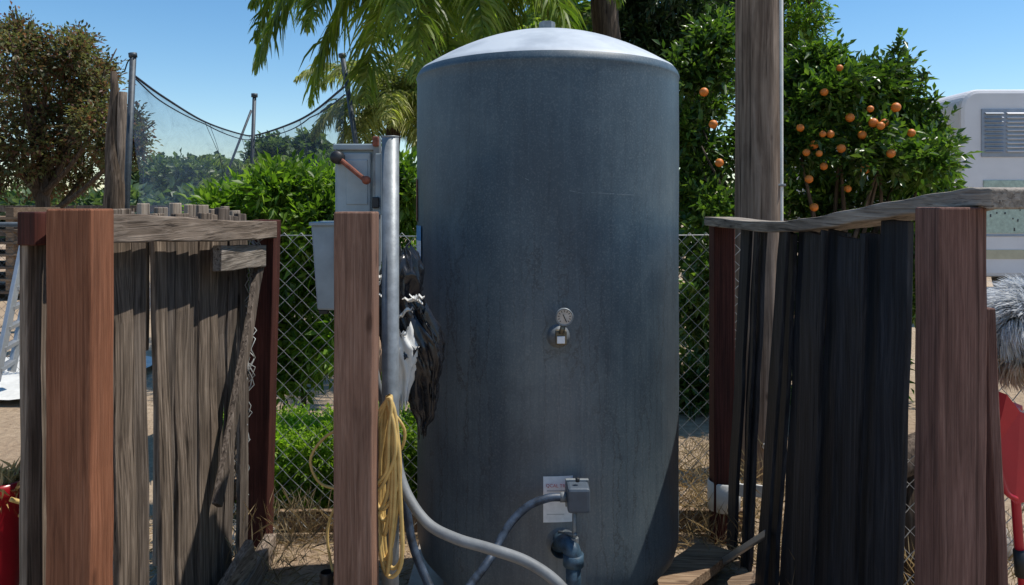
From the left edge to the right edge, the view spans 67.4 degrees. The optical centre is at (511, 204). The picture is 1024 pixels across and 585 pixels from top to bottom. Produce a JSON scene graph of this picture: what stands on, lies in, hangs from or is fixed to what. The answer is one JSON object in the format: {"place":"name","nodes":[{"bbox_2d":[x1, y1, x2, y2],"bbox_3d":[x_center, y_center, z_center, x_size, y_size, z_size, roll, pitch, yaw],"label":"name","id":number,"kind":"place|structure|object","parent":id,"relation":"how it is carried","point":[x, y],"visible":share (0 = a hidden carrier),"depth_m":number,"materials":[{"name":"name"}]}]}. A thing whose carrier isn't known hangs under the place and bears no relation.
{"place":"outdoors","nodes":[
{"label":"outdoors","id":0,"kind":"place"},
{"bbox_2d":[0,225,1023,584],"bbox_3d":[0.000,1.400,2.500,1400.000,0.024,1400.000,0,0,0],"label":"ground","id":1,"kind":"structure","parent":0,"point":[10,443],"depth_m":4.33,"materials":[{"name":"beige soil"}]},
{"bbox_2d":[0,457,19,584],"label":"red planter","id":2,"kind":"object","parent":1,"relation":"on","point":[9,520],"visible":0.64,"depth_m":1.72,"materials":[{"name":"plastic"}]},
{"bbox_2d":[0,222,19,371],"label":"chain link fence","id":3,"kind":"object","parent":1,"relation":"on","point":[8,224],"visible":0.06,"depth_m":6.20,"materials":[{"name":"metal"}]},
{"bbox_2d":[0,207,59,293],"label":"stacked pallets","id":4,"kind":"object","parent":1,"relation":"on","point":[11,214],"visible":0.23,"depth_m":11.22,"materials":[{"name":"brown wood"}]},
{"bbox_2d":[0,356,151,399],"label":"plastic sheet","id":5,"kind":"object","parent":1,"relation":"on","point":[10,386],"visible":0.1,"depth_m":5.78,"materials":[{"name":"white plastic"}]},
{"bbox_2d":[0,245,19,381],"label":"aluminium ladder","id":6,"kind":"object","parent":5,"relation":"on","point":[6,344],"visible":0.55,"depth_m":5.43,"materials":[{"name":"silver metal"}]},
{"bbox_2d":[46,209,113,584],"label":"wooden post","id":7,"kind":"object","parent":1,"relation":"on","point":[79,389],"visible":1,"depth_m":1.48,"materials":[{"name":"brown wood"}]},
{"bbox_2d":[0,1,162,208],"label":"purple leaf plum tree","id":8,"kind":"object","parent":1,"relation":"on","point":[83,97],"visible":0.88,"depth_m":13.45,"materials":[{"name":"green plant"}]},
{"bbox_2d":[102,71,127,208],"bbox_3d":[-4.447,0.032,8.600,0.280,3.050,0.229,0,0,0],"label":"weathered log post","id":9,"kind":"object","parent":1,"relation":"on","point":[114,183],"visible":0.56,"depth_m":8.55,"materials":[{"name":"brown wood"}]},
{"bbox_2d":[17,203,276,584],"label":"wooden picket fence","id":10,"kind":"object","parent":1,"relation":"on","point":[198,261],"visible":0.81,"depth_m":2.28,"materials":[{"name":"grey wood"}]},
{"bbox_2d":[124,52,358,208],"bbox_3d":[-4.304,-0.309,11.087,2.703,3.433,6.528,0,0,-31],"label":"sports netting","id":11,"kind":"object","parent":1,"relation":"on","point":[133,77],"visible":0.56,"depth_m":9.00,"materials":[{"name":"fabric"}]},
{"bbox_2d":[197,153,292,188],"bbox_3d":[-9.703,-0.234,28.084,3.279,3.292,3.394,0,0,30],"label":"queen palm tree","id":12,"kind":"object","parent":1,"relation":"on","point":[235,167],"visible":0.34,"depth_m":27.48,"materials":[{"name":"green plant"}]},
{"bbox_2d":[248,219,280,549],"bbox_3d":[-1.015,0.756,3.125,0.126,1.390,0.092,0,0,0],"label":"wooden post","id":13,"kind":"object","parent":1,"relation":"on","point":[262,430],"visible":0.67,"depth_m":3.08,"materials":[{"name":"brown wood"}]},
{"bbox_2d":[179,142,416,410],"bbox_3d":[-1.105,0.517,4.331,1.624,1.775,1.101,0,0,0],"label":"leafy shrub","id":14,"kind":"object","parent":1,"relation":"on","point":[294,197],"visible":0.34,"depth_m":4.16,"materials":[{"name":"green plant"}]},
{"bbox_2d":[223,399,416,519],"bbox_3d":[-0.842,1.201,3.637,1.420,0.527,0.621,0,0,0],"label":"clipped hedge","id":15,"kind":"object","parent":1,"relation":"on","point":[312,423],"visible":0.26,"depth_m":3.46,"materials":[{"name":"green plant"}]},
{"bbox_2d":[0,205,679,235],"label":"ranch fence","id":16,"kind":"object","parent":1,"relation":"on","point":[133,208],"visible":0.06,"depth_m":19.05,"materials":[{"name":"brown wood"}]},
{"bbox_2d":[333,212,378,584],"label":"wooden post","id":17,"kind":"object","parent":1,"relation":"on","point":[355,397],"visible":1,"depth_m":1.76,"materials":[{"name":"brown wood"}]},
{"bbox_2d":[309,136,381,313],"bbox_3d":[-0.425,0.056,2.014,0.193,0.456,0.207,0,0,0],"label":"electrical disconnect panel","id":18,"kind":"object","parent":17,"relation":"attached to","point":[358,177],"visible":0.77,"depth_m":1.96,"materials":[{"name":"grey metal"}]},
{"bbox_2d":[337,153,370,211],"bbox_3d":[-0.403,-0.047,1.964,0.086,0.172,0.012,0,0,0],"label":"door","id":19,"kind":"structure","parent":18,"relation":"in","point":[342,206],"depth_m":1.96,"materials":[{"name":"grey metal"}]},
{"bbox_2d":[309,394,405,578],"bbox_3d":[-0.368,0.710,1.901,0.252,0.507,0.094,0,0,19],"label":"extension cord","id":20,"kind":"object","parent":17,"relation":"attached to","point":[390,447],"visible":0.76,"depth_m":1.84,"materials":[{"name":"rubber"}]},
{"bbox_2d":[293,52,422,160],"bbox_3d":[-1.752,-0.346,11.017,2.625,3.512,2.469,0,0,44],"label":"queen palm tree","id":21,"kind":"object","parent":1,"relation":"on","point":[394,109],"visible":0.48,"depth_m":10.46,"materials":[{"name":"green plant"}]},
{"bbox_2d":[0,124,732,237],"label":"distant trees","id":22,"kind":"object","parent":1,"relation":"on","point":[177,172],"visible":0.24,"depth_m":48.10,"materials":[{"name":"green plant"}]},
{"bbox_2d":[381,135,398,584],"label":"galvanised pipe post","id":23,"kind":"object","parent":1,"relation":"on","point":[390,264],"visible":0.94,"depth_m":1.90,"materials":[{"name":"metal"}]},
{"bbox_2d":[379,243,444,439],"bbox_3d":[-0.290,0.374,2.061,0.222,0.542,0.172,0,0,0],"label":"black plastic bag","id":24,"kind":"object","parent":23,"relation":"attached to","point":[421,346],"visible":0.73,"depth_m":2.02,"materials":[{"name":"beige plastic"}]},
{"bbox_2d":[408,544,442,584],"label":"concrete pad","id":25,"kind":"object","parent":1,"relation":"on","point":[416,579],"depth_m":2.83,"materials":[{"name":"grey concrete"}]},
{"bbox_2d":[416,21,679,584],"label":"pressure tank","id":26,"kind":"object","parent":25,"relation":"on","point":[547,199],"visible":0.96,"depth_m":2.27,"materials":[{"name":"metal"}]},
{"bbox_2d":[653,541,732,584],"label":"plank","id":27,"kind":"object","parent":25,"relation":"on","point":[698,563],"visible":0.75,"depth_m":2.77,"materials":[{"name":"brown wood"}]},
{"bbox_2d":[247,0,625,110],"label":"queen palm tree","id":28,"kind":"object","parent":1,"relation":"on","point":[429,25],"visible":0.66,"depth_m":6.50,"materials":[{"name":"green plant"}]},
{"bbox_2d":[319,374,566,584],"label":"electrical conduit","id":29,"kind":"object","parent":1,"relation":"on","point":[411,505],"visible":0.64,"depth_m":1.86,"materials":[{"name":"grey plastic"}]},
{"bbox_2d":[113,435,784,584],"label":"straw litter","id":30,"kind":"object","parent":1,"relation":"on","point":[406,571],"visible":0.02,"depth_m":3.08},
{"bbox_2d":[355,9,585,140],"bbox_3d":[-0.434,-0.730,11.923,3.472,4.284,3.136,0,0,39],"label":"queen palm tree","id":31,"kind":"object","parent":1,"relation":"on","point":[535,25],"depth_m":11.47,"materials":[{"name":"green plant"}]},
{"bbox_2d":[232,233,742,542],"bbox_3d":[-0.051,0.758,3.138,2.102,1.279,0.358,0,0,0],"label":"chain link fence","id":32,"kind":"object","parent":1,"relation":"on","point":[325,511],"visible":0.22,"depth_m":3.27,"materials":[{"name":"metal"}]},
{"bbox_2d":[383,0,620,51],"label":"queen palm tree","id":33,"kind":"object","parent":1,"relation":"on","point":[605,17],"visible":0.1,"depth_m":7.87,"materials":[{"name":"green plant"}]},
{"bbox_2d":[465,0,624,43],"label":"queen palm tree","id":34,"kind":"object","parent":1,"relation":"on","point":[585,8],"visible":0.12,"depth_m":11.75,"materials":[{"name":"green plant"}]},
{"bbox_2d":[218,433,1023,584],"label":"dry weeds","id":35,"kind":"object","parent":1,"relation":"on","point":[694,488],"visible":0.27,"depth_m":3.14,"materials":[{"name":"plant"}]},
{"bbox_2d":[709,226,734,544],"bbox_3d":[0.875,0.767,3.203,0.088,1.366,0.088,0,0,0],"label":"wooden post","id":36,"kind":"object","parent":1,"relation":"on","point":[721,313],"visible":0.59,"depth_m":3.16,"materials":[{"name":"brown wood"}]},
{"bbox_2d":[707,478,761,513],"bbox_3d":[0.910,1.193,3.146,0.133,0.153,0.270,0,0,-21],"label":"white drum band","id":37,"kind":"object","parent":36,"relation":"attached to","point":[721,494],"visible":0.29,"depth_m":3.15,"materials":[{"name":"plastic"}]},
{"bbox_2d":[724,566,755,584],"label":"plank","id":38,"kind":"object","parent":1,"relation":"on","point":[742,575],"visible":0.52,"depth_m":2.77,"materials":[{"name":"brown wood"}]},
{"bbox_2d":[735,0,785,480],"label":"utility pole","id":39,"kind":"object","parent":1,"relation":"on","point":[759,184],"visible":0.48,"depth_m":3.90,"materials":[{"name":"brown wood"}]},
{"bbox_2d":[652,4,981,420],"bbox_3d":[2.094,0.114,5.402,2.557,2.973,1.603,0,0,0],"label":"orange tree","id":40,"kind":"object","parent":1,"relation":"on","point":[880,118],"visible":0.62,"depth_m":5.07,"materials":[{"name":"green plant"}]},
{"bbox_2d":[704,187,1023,584],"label":"black slat fence","id":41,"kind":"object","parent":1,"relation":"on","point":[839,461],"visible":0.92,"depth_m":2.06,"materials":[{"name":"black wood"}]},
{"bbox_2d":[903,432,914,584],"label":"fallen log","id":42,"kind":"object","parent":1,"relation":"on","point":[910,513],"visible":0.06,"depth_m":2.51,"materials":[{"name":"plant"}]},
{"bbox_2d":[795,90,1023,288],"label":"camper trailer","id":43,"kind":"object","parent":1,"relation":"on","point":[992,121],"visible":0.37,"depth_m":9.00,"materials":[{"name":"paint"}]},
{"bbox_2d":[914,207,986,584],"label":"wooden post","id":44,"kind":"object","parent":1,"relation":"on","point":[950,392],"visible":0.98,"depth_m":1.40,"materials":[{"name":"brown wood"}]},
{"bbox_2d":[904,384,1023,584],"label":"chain link fence","id":45,"kind":"object","parent":1,"relation":"on","point":[914,512],"depth_m":1.95,"materials":[{"name":"metal"}]},
{"bbox_2d":[1006,528,1013,560],"bbox_3d":[1.567,1.355,2.763,0.960,0.228,1.109,0,0,0],"label":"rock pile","id":46,"kind":"object","parent":1,"relation":"on","point":[1009,547],"depth_m":3.01,"materials":[{"name":"grey stone"}]},
{"bbox_2d":[999,392,1023,584],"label":"wheelbarrow","id":47,"kind":"object","parent":1,"relation":"on","point":[1012,427],"visible":0.56,"depth_m":1.70,"materials":[{"name":"red plastic"}]},
{"bbox_2d":[987,273,1023,393],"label":"fur rug","id":48,"kind":"object","parent":47,"relation":"on","point":[1005,300],"visible":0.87,"depth_m":1.76,"materials":[{"name":"grey fur"}]},
{"bbox_2d":[0,0,1023,195],"label":"sky","id":49,"kind":"structure","parent":0,"point":[198,55],"materials":[{"name":"blue"}]},
{"bbox_2d":[618,0,734,282],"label":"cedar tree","id":50,"kind":"object","parent":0,"point":[643,23],"visible":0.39,"depth_m":9.83,"materials":[{"name":"green plant"}]},
{"bbox_2d":[721,0,839,312],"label":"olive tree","id":51,"kind":"object","parent":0,"point":[804,17],"visible":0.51,"depth_m":8.17,"materials":[{"name":"green plant"}]}
]}

